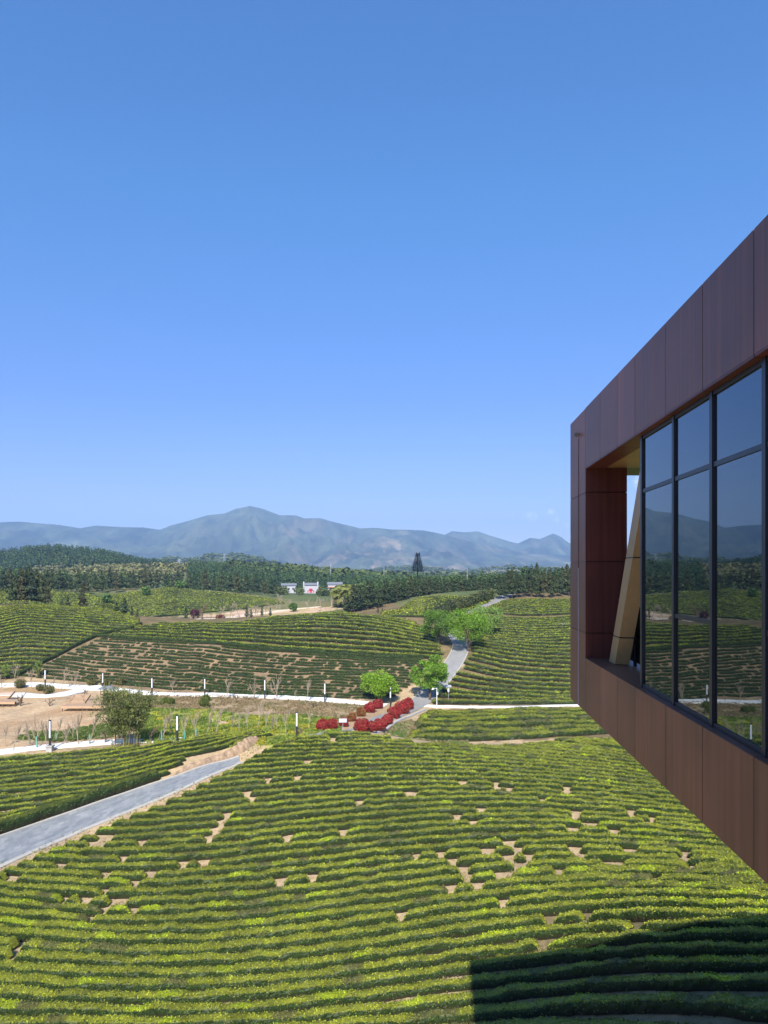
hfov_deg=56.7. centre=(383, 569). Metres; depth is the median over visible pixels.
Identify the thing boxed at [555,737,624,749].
tea row
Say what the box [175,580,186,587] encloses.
leafy tree
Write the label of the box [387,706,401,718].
red bush
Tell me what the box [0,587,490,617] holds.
tea rows
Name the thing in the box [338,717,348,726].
red bush
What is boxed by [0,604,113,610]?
tea row
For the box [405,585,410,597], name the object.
fir tree
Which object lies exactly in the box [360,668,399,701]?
leafy tree
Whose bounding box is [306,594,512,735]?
road
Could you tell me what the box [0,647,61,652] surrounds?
tea row
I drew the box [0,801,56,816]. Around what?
tea row
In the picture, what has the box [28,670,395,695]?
tea row
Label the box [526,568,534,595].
pine tree
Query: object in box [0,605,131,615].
tea row
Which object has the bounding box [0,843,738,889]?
tea row
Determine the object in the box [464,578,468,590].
fir tree
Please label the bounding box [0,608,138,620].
tea row
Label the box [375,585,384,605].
fir tree
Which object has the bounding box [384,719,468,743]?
gully weeds
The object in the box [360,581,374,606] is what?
fir tree
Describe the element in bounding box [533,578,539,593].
pine tree
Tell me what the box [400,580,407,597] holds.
fir tree
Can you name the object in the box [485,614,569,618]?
tea row
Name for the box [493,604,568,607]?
tea row
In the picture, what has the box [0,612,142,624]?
tea row
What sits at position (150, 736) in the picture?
gnarled tree
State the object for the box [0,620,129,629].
tea row
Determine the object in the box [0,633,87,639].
tea row
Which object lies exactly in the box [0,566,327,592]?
valley wood
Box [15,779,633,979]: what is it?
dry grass
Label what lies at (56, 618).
tea row
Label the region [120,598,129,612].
fir tree
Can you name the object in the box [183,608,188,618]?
fir tree
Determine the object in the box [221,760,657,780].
tea row
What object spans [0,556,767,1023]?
ground
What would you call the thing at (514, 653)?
tea row
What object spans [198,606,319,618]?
dirt track
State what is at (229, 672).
tea row
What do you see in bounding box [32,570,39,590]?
pine tree
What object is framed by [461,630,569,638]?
tea row
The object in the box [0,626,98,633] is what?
tea row
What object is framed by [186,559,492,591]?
plantation
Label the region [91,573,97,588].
pine tree
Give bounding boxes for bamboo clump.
[89,682,165,746]
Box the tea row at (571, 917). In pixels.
[0,905,767,967]
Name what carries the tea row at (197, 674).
on the ground at (28, 708)
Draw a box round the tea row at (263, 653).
[94,639,433,662]
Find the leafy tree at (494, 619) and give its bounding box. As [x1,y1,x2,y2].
[471,604,505,631]
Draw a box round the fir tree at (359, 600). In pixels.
[355,585,364,608]
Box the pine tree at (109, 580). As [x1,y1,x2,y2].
[106,567,115,586]
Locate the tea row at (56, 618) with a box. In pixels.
[0,614,141,626]
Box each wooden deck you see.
[0,691,22,706]
[61,694,107,711]
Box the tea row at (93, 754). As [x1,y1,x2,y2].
[0,728,252,764]
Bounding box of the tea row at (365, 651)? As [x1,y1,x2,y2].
[104,633,440,658]
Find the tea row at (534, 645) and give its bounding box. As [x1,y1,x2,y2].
[471,637,569,648]
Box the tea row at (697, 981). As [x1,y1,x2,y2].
[0,970,767,1023]
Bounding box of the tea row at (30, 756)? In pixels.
[0,743,140,760]
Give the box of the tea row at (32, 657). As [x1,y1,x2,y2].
[0,655,45,660]
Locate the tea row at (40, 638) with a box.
[0,636,80,642]
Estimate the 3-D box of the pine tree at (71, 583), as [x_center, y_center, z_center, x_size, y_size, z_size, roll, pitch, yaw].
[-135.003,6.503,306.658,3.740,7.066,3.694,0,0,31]
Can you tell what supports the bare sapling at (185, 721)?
on the ground at (28, 708)
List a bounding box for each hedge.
[0,769,159,834]
[16,634,96,675]
[96,622,141,633]
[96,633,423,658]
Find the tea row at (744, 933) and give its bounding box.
[0,925,767,992]
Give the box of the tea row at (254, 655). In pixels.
[90,642,420,664]
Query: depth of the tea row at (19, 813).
67.42 m
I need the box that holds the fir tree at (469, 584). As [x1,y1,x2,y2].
[467,576,471,590]
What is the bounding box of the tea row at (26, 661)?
[0,659,39,664]
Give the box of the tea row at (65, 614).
[0,610,139,621]
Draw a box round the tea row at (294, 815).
[95,799,696,835]
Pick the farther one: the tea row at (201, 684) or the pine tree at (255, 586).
the pine tree at (255, 586)
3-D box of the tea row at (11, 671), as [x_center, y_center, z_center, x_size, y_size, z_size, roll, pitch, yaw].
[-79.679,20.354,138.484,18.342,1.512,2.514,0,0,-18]
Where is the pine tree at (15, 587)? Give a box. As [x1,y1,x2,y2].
[12,576,19,599]
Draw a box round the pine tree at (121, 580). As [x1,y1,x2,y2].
[119,573,125,586]
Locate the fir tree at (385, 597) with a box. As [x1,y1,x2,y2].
[383,579,390,601]
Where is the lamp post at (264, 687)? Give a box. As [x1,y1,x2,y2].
[264,679,265,697]
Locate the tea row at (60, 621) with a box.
[0,618,137,626]
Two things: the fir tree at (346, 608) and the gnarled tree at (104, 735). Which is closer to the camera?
the gnarled tree at (104, 735)
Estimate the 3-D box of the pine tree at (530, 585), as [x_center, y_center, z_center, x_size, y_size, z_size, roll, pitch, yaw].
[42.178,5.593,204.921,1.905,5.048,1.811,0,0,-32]
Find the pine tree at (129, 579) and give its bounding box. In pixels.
[126,571,131,585]
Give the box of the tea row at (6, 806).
[0,793,81,811]
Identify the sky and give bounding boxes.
[0,0,767,544]
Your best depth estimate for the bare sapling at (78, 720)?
86.98 m
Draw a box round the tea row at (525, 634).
[465,627,569,635]
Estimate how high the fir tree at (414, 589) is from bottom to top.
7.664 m
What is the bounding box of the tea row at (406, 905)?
[0,878,767,933]
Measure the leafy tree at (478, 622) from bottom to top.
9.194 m
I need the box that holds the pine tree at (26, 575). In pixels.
[17,568,30,603]
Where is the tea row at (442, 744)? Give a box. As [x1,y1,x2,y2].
[272,740,637,761]
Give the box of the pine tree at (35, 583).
[30,576,40,603]
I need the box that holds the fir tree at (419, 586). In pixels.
[415,576,422,593]
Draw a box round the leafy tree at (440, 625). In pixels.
[418,609,459,643]
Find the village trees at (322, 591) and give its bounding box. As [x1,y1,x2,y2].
[265,585,330,595]
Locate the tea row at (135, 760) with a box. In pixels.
[0,731,262,778]
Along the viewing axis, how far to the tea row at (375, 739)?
82.79 m
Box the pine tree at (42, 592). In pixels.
[35,573,46,603]
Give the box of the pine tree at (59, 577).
[57,572,63,587]
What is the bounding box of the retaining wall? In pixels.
[352,709,426,732]
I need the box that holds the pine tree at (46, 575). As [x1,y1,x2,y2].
[44,569,49,582]
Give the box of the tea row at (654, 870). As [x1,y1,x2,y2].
[0,863,756,917]
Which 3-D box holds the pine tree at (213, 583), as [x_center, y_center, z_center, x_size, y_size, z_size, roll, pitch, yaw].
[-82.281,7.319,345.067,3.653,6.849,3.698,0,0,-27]
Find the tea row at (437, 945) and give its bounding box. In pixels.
[0,915,767,978]
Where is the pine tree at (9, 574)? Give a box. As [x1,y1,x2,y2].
[6,568,13,588]
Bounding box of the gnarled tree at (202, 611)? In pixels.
[199,602,208,618]
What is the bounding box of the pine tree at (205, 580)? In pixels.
[201,568,208,585]
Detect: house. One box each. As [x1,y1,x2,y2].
[281,583,296,592]
[303,582,317,592]
[327,582,342,589]
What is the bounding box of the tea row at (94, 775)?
[0,737,245,786]
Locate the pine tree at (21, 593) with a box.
[13,568,27,599]
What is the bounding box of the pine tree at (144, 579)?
[141,566,150,585]
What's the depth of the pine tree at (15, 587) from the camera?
199.27 m
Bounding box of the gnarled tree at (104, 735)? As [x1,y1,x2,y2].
[99,729,109,741]
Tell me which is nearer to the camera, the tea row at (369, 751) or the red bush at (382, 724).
the tea row at (369, 751)
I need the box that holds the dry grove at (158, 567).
[24,562,250,590]
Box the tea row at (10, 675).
[0,673,16,678]
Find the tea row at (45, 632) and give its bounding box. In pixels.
[0,629,91,636]
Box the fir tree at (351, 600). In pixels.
[347,585,357,611]
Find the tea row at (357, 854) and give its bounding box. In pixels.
[2,836,731,881]
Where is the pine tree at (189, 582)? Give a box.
[186,571,192,587]
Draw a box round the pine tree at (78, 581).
[73,569,82,587]
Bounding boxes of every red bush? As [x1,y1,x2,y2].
[316,718,329,730]
[328,718,337,728]
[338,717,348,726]
[346,712,356,721]
[353,718,368,731]
[356,707,365,716]
[364,701,376,712]
[367,720,376,731]
[373,699,382,708]
[374,718,387,730]
[381,714,392,723]
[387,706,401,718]
[394,701,409,713]
[402,697,413,708]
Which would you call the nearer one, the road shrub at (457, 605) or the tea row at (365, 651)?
the tea row at (365, 651)
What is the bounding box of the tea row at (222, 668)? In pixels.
[66,652,418,676]
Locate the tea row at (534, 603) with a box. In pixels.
[497,602,569,604]
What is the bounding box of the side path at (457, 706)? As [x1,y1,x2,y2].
[424,704,578,707]
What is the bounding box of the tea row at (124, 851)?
[46,817,714,856]
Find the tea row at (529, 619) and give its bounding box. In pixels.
[488,616,569,620]
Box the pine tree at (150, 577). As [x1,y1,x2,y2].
[147,571,153,584]
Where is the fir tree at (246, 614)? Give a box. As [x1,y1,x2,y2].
[244,605,249,616]
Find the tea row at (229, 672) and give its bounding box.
[61,655,412,679]
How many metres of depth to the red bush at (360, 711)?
106.00 m
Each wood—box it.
[0,543,187,573]
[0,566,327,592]
[158,552,568,577]
[223,559,411,581]
[353,570,503,605]
[502,564,568,590]
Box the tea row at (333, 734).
[326,730,627,752]
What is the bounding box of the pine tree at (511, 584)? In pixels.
[507,575,516,593]
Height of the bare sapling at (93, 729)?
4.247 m
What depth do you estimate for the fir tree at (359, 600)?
230.44 m
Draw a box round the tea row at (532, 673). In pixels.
[463,661,569,676]
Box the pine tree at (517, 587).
[514,573,519,592]
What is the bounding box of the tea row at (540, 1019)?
[435,1015,710,1023]
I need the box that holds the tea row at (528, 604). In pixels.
[491,603,569,605]
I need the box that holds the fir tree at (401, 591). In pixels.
[397,579,405,600]
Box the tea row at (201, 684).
[37,668,398,693]
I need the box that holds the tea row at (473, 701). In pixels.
[431,698,576,704]
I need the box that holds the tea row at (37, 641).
[0,639,74,645]
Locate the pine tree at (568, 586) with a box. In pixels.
[564,570,569,590]
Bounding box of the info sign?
[339,719,346,722]
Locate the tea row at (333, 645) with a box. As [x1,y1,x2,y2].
[111,632,443,654]
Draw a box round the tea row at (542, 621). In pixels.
[468,616,569,622]
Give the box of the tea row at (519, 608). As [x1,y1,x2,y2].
[489,605,569,609]
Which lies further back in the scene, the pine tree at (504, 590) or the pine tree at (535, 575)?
the pine tree at (535, 575)
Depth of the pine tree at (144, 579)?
326.74 m
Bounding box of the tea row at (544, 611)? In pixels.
[485,608,569,612]
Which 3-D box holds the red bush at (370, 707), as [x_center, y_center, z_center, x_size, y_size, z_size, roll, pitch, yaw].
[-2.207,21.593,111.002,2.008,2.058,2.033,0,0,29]
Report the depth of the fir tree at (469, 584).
264.54 m
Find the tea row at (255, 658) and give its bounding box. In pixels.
[87,644,422,666]
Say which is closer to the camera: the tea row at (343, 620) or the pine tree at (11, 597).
the tea row at (343, 620)
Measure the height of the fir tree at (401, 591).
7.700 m
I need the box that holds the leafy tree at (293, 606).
[288,602,297,610]
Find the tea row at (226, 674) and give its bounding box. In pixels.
[56,657,412,682]
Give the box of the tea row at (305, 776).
[196,768,665,789]
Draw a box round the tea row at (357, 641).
[121,629,441,650]
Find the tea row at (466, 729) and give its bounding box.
[410,723,600,733]
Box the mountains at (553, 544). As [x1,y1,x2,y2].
[445,531,627,554]
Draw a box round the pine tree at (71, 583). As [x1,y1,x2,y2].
[66,576,74,591]
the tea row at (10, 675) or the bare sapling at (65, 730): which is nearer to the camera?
the bare sapling at (65, 730)
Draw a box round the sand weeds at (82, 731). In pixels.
[16,722,120,741]
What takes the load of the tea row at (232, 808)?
on the ground at (28, 708)
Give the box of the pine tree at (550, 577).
[546,568,553,590]
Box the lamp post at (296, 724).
[295,712,297,736]
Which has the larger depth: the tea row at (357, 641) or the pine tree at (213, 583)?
the pine tree at (213, 583)
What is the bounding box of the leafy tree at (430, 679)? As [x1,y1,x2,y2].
[408,654,448,699]
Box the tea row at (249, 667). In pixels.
[76,650,422,673]
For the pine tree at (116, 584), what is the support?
on the ground at (28, 708)
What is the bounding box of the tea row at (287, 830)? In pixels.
[63,811,707,847]
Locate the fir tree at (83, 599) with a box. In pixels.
[77,583,88,605]
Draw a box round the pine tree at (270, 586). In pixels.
[267,577,275,596]
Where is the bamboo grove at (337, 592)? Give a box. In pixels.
[330,584,365,604]
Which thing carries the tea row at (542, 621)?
on the ground at (28, 708)
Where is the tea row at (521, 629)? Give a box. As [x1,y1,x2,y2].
[471,624,569,631]
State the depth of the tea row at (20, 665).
142.48 m
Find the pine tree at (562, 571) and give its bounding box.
[559,566,564,579]
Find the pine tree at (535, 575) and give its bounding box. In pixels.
[532,562,541,586]
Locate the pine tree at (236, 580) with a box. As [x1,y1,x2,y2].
[232,571,242,588]
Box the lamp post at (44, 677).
[44,669,45,686]
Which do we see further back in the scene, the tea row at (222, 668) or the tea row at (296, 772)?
the tea row at (222, 668)
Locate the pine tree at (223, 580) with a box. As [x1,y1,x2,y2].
[216,571,226,587]
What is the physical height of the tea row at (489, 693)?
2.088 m
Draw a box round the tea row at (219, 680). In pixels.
[46,662,407,687]
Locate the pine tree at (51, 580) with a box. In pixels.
[48,569,57,590]
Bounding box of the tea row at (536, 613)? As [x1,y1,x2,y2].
[482,611,569,615]
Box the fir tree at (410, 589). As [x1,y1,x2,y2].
[406,575,413,595]
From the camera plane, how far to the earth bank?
83.59 m
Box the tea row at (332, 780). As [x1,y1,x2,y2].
[182,774,672,796]
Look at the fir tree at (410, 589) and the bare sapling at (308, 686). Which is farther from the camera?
the fir tree at (410, 589)
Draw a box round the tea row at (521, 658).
[472,648,569,663]
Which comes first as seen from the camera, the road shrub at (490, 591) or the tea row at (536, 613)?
the tea row at (536, 613)
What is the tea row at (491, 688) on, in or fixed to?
on the ground at (28, 708)
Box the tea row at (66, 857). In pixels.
[33,823,720,863]
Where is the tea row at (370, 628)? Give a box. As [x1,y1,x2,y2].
[152,622,436,641]
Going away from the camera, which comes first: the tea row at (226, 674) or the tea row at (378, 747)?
the tea row at (378, 747)
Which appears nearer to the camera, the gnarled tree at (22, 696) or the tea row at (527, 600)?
the gnarled tree at (22, 696)
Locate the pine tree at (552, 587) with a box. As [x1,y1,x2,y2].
[549,580,555,594]
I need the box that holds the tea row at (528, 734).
[408,726,607,741]
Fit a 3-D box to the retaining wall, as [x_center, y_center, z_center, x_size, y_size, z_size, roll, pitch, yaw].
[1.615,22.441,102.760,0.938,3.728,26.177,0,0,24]
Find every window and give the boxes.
[640,415,675,705]
[674,391,714,726]
[713,356,767,757]
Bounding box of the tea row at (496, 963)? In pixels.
[0,939,767,1004]
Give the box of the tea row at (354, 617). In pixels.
[257,614,431,631]
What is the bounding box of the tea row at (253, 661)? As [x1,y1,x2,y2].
[81,646,425,669]
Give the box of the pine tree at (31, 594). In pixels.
[24,568,39,603]
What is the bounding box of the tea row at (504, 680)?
[456,670,569,686]
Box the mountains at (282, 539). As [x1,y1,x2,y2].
[0,506,570,571]
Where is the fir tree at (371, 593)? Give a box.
[366,583,374,607]
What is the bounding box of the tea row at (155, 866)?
[16,829,726,872]
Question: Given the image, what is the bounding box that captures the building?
[570,215,767,883]
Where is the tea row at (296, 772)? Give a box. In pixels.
[210,764,662,785]
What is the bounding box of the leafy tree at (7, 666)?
[1,663,10,679]
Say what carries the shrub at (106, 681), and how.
on the ground at (28, 708)
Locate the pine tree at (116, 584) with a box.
[112,570,120,592]
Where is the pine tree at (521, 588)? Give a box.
[517,573,526,592]
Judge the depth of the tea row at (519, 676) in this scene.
133.03 m
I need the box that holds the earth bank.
[172,736,258,774]
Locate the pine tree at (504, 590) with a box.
[502,581,507,595]
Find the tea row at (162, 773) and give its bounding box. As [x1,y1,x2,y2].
[0,769,170,799]
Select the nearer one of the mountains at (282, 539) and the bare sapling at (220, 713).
the bare sapling at (220, 713)
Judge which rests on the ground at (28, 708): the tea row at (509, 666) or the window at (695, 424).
the tea row at (509, 666)
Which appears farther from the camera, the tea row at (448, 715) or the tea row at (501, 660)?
the tea row at (501, 660)
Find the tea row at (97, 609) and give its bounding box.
[0,604,123,613]
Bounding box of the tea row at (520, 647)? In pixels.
[472,640,569,651]
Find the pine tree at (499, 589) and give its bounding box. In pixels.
[495,575,503,594]
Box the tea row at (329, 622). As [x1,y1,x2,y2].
[159,620,436,639]
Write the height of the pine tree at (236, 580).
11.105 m
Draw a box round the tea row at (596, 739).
[572,736,617,742]
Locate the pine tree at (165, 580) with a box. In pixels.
[161,571,168,587]
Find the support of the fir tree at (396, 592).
on the ground at (28, 708)
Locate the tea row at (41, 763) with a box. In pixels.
[0,728,258,769]
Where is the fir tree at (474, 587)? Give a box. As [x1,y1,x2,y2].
[471,577,476,590]
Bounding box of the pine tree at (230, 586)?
[227,573,235,591]
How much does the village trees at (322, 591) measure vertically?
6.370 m
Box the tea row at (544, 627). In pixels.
[463,621,570,629]
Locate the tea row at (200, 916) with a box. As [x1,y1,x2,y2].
[0,870,766,925]
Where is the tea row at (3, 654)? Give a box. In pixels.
[0,651,54,656]
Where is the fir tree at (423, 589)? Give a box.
[421,578,424,595]
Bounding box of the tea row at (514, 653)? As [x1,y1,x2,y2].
[471,646,569,658]
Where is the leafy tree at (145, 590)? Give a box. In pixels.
[140,586,150,594]
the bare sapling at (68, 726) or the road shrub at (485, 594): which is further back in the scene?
the road shrub at (485, 594)
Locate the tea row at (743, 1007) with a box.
[224,991,767,1023]
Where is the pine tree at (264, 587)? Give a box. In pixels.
[261,578,267,594]
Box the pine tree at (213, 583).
[211,577,216,587]
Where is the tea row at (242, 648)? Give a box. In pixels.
[100,637,431,659]
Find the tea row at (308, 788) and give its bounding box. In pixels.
[165,778,676,804]
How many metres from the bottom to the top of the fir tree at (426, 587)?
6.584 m
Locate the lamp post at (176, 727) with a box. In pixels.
[176,715,177,740]
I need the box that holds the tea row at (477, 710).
[426,706,583,713]
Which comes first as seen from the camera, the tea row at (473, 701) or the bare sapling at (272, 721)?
the bare sapling at (272, 721)
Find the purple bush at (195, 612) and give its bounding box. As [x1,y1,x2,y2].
[190,609,199,618]
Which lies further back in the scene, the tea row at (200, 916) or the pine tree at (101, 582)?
the pine tree at (101, 582)
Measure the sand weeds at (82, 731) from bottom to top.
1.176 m
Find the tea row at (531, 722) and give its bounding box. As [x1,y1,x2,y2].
[413,717,596,728]
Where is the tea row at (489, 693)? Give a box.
[440,686,569,697]
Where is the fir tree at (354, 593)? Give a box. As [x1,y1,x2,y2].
[348,584,360,611]
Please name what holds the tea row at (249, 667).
on the ground at (28, 708)
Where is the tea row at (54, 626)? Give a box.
[0,623,117,631]
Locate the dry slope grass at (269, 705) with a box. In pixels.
[133,694,363,718]
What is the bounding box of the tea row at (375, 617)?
[267,613,432,627]
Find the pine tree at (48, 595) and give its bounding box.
[43,579,54,601]
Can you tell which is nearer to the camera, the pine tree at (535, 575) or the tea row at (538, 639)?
the tea row at (538, 639)
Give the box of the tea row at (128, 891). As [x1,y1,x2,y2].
[0,849,743,899]
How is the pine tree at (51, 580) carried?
on the ground at (28, 708)
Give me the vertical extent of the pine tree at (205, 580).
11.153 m
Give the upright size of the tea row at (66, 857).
4.909 m
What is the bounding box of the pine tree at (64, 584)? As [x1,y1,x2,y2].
[60,576,66,588]
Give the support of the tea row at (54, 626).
on the ground at (28, 708)
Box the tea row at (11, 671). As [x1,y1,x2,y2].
[0,668,22,673]
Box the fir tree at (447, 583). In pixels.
[445,580,450,592]
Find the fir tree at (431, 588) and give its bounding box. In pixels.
[428,578,434,592]
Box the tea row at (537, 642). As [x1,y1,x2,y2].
[469,635,569,644]
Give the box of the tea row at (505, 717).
[417,713,591,722]
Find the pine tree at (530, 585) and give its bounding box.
[527,580,532,596]
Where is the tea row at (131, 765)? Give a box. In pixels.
[0,731,272,783]
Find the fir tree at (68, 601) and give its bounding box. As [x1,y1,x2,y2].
[65,596,71,605]
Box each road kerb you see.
[412,596,499,698]
[437,594,514,697]
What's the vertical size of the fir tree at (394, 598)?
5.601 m
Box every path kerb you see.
[0,756,238,836]
[0,761,242,868]
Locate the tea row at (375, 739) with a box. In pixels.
[280,737,634,758]
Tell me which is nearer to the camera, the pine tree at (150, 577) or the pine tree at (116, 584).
the pine tree at (116, 584)
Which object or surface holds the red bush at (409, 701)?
on the ground at (28, 708)
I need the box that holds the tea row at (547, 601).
[501,600,569,602]
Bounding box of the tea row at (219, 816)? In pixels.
[111,794,692,826]
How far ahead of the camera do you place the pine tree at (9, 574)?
274.27 m
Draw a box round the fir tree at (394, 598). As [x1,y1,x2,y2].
[390,587,397,602]
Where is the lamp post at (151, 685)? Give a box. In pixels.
[151,677,152,694]
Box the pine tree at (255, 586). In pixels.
[251,573,259,590]
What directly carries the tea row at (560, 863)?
on the ground at (28, 708)
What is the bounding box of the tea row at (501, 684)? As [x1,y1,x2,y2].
[452,676,569,690]
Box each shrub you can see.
[13,679,26,687]
[36,684,43,690]
[42,684,54,693]
[85,677,96,685]
[100,679,109,685]
[115,677,124,684]
[435,604,448,613]
[443,599,456,611]
[444,603,450,612]
[448,599,459,609]
[454,597,466,607]
[461,597,469,606]
[466,596,477,604]
[466,597,473,606]
[469,593,480,602]
[476,593,483,602]
[477,590,487,600]
[482,590,491,599]
[485,588,495,598]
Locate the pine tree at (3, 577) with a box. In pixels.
[0,569,9,591]
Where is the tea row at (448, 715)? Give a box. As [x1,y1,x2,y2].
[420,709,587,718]
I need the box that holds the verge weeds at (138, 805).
[1,734,279,867]
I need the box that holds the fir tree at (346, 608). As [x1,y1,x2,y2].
[344,592,350,610]
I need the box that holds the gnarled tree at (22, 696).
[17,692,26,705]
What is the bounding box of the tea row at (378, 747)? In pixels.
[261,744,641,766]
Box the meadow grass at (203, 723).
[138,707,341,746]
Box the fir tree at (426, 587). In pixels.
[422,577,429,592]
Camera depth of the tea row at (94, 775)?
76.88 m
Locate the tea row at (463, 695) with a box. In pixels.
[437,692,571,700]
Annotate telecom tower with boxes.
[410,552,424,577]
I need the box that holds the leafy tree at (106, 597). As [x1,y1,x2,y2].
[100,593,111,601]
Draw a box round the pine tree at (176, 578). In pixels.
[174,570,180,587]
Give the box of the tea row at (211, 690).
[21,674,378,698]
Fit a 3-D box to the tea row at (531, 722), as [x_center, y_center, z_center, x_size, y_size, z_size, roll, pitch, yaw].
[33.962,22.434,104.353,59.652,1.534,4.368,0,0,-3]
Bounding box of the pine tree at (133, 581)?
[129,570,137,589]
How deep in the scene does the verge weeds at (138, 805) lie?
70.73 m
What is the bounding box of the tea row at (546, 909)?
[0,895,767,956]
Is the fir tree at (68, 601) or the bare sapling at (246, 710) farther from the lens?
the fir tree at (68, 601)
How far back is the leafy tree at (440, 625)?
144.47 m
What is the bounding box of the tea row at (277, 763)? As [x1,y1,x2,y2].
[234,756,655,778]
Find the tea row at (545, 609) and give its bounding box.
[488,607,569,611]
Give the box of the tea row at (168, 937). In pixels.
[0,886,767,945]
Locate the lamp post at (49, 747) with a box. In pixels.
[45,720,54,751]
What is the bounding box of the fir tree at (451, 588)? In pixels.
[449,577,455,591]
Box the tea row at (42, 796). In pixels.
[0,788,89,803]
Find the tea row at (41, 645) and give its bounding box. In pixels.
[0,642,68,648]
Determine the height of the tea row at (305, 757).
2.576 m
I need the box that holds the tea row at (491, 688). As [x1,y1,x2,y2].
[448,681,569,694]
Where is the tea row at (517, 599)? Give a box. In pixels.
[509,598,569,600]
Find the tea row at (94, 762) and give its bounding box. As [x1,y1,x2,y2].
[0,730,264,774]
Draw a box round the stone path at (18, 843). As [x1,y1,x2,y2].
[0,757,239,863]
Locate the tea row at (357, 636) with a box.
[133,626,441,647]
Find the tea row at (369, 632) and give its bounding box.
[142,624,440,643]
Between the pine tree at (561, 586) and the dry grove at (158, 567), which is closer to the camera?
the pine tree at (561, 586)
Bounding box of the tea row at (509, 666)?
[468,655,569,672]
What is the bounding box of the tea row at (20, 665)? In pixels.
[0,663,32,668]
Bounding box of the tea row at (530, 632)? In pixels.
[465,625,569,633]
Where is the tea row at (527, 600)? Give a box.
[500,599,569,601]
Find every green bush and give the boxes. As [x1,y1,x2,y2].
[162,697,167,703]
[168,698,175,703]
[198,697,209,706]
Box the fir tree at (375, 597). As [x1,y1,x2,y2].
[372,588,379,604]
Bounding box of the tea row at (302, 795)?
[147,783,681,811]
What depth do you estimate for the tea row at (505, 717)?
106.26 m
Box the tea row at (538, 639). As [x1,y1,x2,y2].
[466,631,569,641]
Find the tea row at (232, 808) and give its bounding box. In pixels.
[129,788,685,819]
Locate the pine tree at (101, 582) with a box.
[95,570,106,592]
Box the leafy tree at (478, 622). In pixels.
[445,608,493,651]
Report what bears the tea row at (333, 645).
on the ground at (28, 708)
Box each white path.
[0,682,388,706]
[0,685,101,697]
[0,737,191,754]
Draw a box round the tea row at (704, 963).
[0,954,767,1016]
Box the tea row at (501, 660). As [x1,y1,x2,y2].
[472,652,569,667]
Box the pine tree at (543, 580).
[539,571,550,592]
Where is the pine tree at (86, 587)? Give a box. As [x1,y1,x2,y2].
[84,578,89,590]
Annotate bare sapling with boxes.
[1,722,8,745]
[11,660,19,678]
[13,721,24,750]
[24,721,31,743]
[28,713,47,746]
[41,714,51,744]
[53,716,64,739]
[62,722,67,743]
[63,719,75,744]
[69,672,79,687]
[70,708,85,743]
[85,711,100,744]
[158,708,174,739]
[173,713,188,738]
[189,709,204,735]
[206,710,212,733]
[213,705,224,731]
[243,702,254,728]
[246,679,256,697]
[257,701,263,727]
[264,712,275,730]
[266,674,281,701]
[281,705,292,727]
[305,680,310,701]
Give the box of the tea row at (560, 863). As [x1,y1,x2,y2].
[0,856,749,908]
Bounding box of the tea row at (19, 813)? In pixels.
[0,810,28,818]
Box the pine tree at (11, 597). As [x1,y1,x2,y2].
[5,580,16,600]
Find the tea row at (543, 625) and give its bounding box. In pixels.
[493,623,569,626]
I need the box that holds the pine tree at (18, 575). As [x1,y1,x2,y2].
[15,572,20,603]
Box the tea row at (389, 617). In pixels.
[292,611,415,623]
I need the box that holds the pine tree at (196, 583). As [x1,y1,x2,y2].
[193,575,199,586]
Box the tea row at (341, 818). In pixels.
[79,805,702,841]
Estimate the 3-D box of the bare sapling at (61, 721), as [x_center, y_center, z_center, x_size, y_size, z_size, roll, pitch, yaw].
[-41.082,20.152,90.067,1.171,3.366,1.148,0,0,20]
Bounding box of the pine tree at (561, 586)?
[558,574,564,592]
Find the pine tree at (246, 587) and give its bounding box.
[242,573,251,593]
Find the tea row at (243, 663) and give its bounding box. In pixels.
[75,647,426,671]
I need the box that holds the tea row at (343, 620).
[175,617,438,636]
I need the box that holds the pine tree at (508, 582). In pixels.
[505,574,510,596]
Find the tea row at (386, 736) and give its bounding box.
[295,734,629,755]
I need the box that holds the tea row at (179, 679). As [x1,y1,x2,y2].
[40,665,402,691]
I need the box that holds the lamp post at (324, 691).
[324,683,325,701]
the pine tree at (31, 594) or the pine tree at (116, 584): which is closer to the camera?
the pine tree at (31, 594)
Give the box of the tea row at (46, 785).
[0,760,183,793]
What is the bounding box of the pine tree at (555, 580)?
[552,574,559,592]
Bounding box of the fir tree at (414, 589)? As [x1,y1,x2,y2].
[413,576,417,594]
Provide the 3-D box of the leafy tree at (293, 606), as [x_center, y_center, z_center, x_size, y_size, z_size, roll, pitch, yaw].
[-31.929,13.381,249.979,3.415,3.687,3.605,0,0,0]
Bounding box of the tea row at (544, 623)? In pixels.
[497,620,569,624]
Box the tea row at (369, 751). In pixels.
[251,748,644,769]
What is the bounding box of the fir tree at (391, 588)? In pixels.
[388,584,394,602]
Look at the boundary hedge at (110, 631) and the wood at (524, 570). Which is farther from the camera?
the wood at (524, 570)
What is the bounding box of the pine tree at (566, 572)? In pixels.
[563,564,569,588]
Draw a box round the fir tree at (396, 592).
[392,578,399,598]
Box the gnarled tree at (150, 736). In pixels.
[148,726,157,740]
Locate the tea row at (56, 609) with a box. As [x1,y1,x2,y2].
[0,607,139,619]
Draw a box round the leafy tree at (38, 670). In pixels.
[32,660,42,675]
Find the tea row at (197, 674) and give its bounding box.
[51,659,409,685]
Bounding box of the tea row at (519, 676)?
[464,665,569,681]
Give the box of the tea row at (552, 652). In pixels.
[471,643,569,655]
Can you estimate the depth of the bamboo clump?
84.88 m
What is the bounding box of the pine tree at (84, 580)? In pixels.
[81,573,87,586]
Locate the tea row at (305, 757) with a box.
[243,751,648,773]
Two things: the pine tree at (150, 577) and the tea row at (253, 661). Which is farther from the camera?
the pine tree at (150, 577)
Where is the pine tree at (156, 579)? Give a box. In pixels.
[153,571,161,587]

